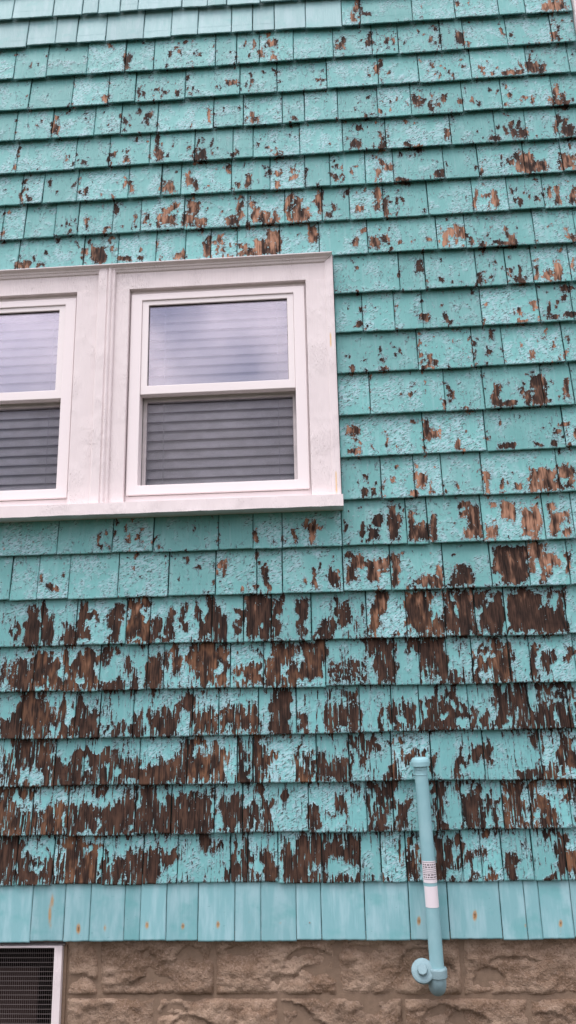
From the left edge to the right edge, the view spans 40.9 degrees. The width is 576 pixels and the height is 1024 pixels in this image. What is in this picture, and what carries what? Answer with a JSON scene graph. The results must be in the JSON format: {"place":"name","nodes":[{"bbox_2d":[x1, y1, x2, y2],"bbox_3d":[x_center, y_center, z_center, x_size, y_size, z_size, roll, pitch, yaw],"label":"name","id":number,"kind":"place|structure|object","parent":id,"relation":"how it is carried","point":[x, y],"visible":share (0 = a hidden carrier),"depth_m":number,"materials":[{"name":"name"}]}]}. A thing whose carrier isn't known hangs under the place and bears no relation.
{"place":"outdoors","nodes":[
{"label":"outdoors","id":0,"kind":"place"},
{"bbox_2d":[0,0,575,1023],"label":"house","id":1,"kind":"structure","parent":0,"point":[228,710],"depth_m":3.11,"materials":[{"name":"paint"}]},
{"bbox_2d":[0,315,59,490],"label":"window blind","id":2,"kind":"object","parent":1,"relation":"hanging from","point":[32,460],"depth_m":3.39,"materials":[{"name":"white plastic"}]},
{"bbox_2d":[0,942,67,1023],"bbox_3d":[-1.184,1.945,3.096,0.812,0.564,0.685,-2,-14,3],"label":"basement window","id":3,"kind":"structure","parent":1,"relation":"in","point":[33,975],"depth_m":2.86,"materials":[{"name":"white paint"}]},
{"bbox_2d":[0,295,76,506],"bbox_3d":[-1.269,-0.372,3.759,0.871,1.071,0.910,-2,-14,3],"label":"window","id":4,"kind":"structure","parent":1,"relation":"in","point":[64,307],"depth_m":3.36,"materials":[{"name":"white plastic"}]},
{"bbox_2d":[125,283,311,501],"bbox_3d":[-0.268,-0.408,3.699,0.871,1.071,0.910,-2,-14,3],"label":"window","id":5,"kind":"structure","parent":1,"relation":"in","point":[141,395],"depth_m":3.30,"materials":[{"name":"white plastic"}]},
{"bbox_2d":[146,303,294,484],"bbox_3d":[-0.292,-0.513,3.358,0.722,0.925,0.032,-2,-14,3],"label":"window blind","id":6,"kind":"object","parent":1,"relation":"hanging from","point":[279,450],"depth_m":3.34,"materials":[{"name":"white plastic"}]},
{"bbox_2d":[411,757,447,995],"bbox_3d":[0.479,1.282,2.746,0.122,0.790,0.120,-2,-14,3],"label":"vent pipe","id":7,"kind":"object","parent":1,"relation":"attached to","point":[431,972],"visible":1,"depth_m":2.69,"materials":[{"name":"blue paint"}]}
]}

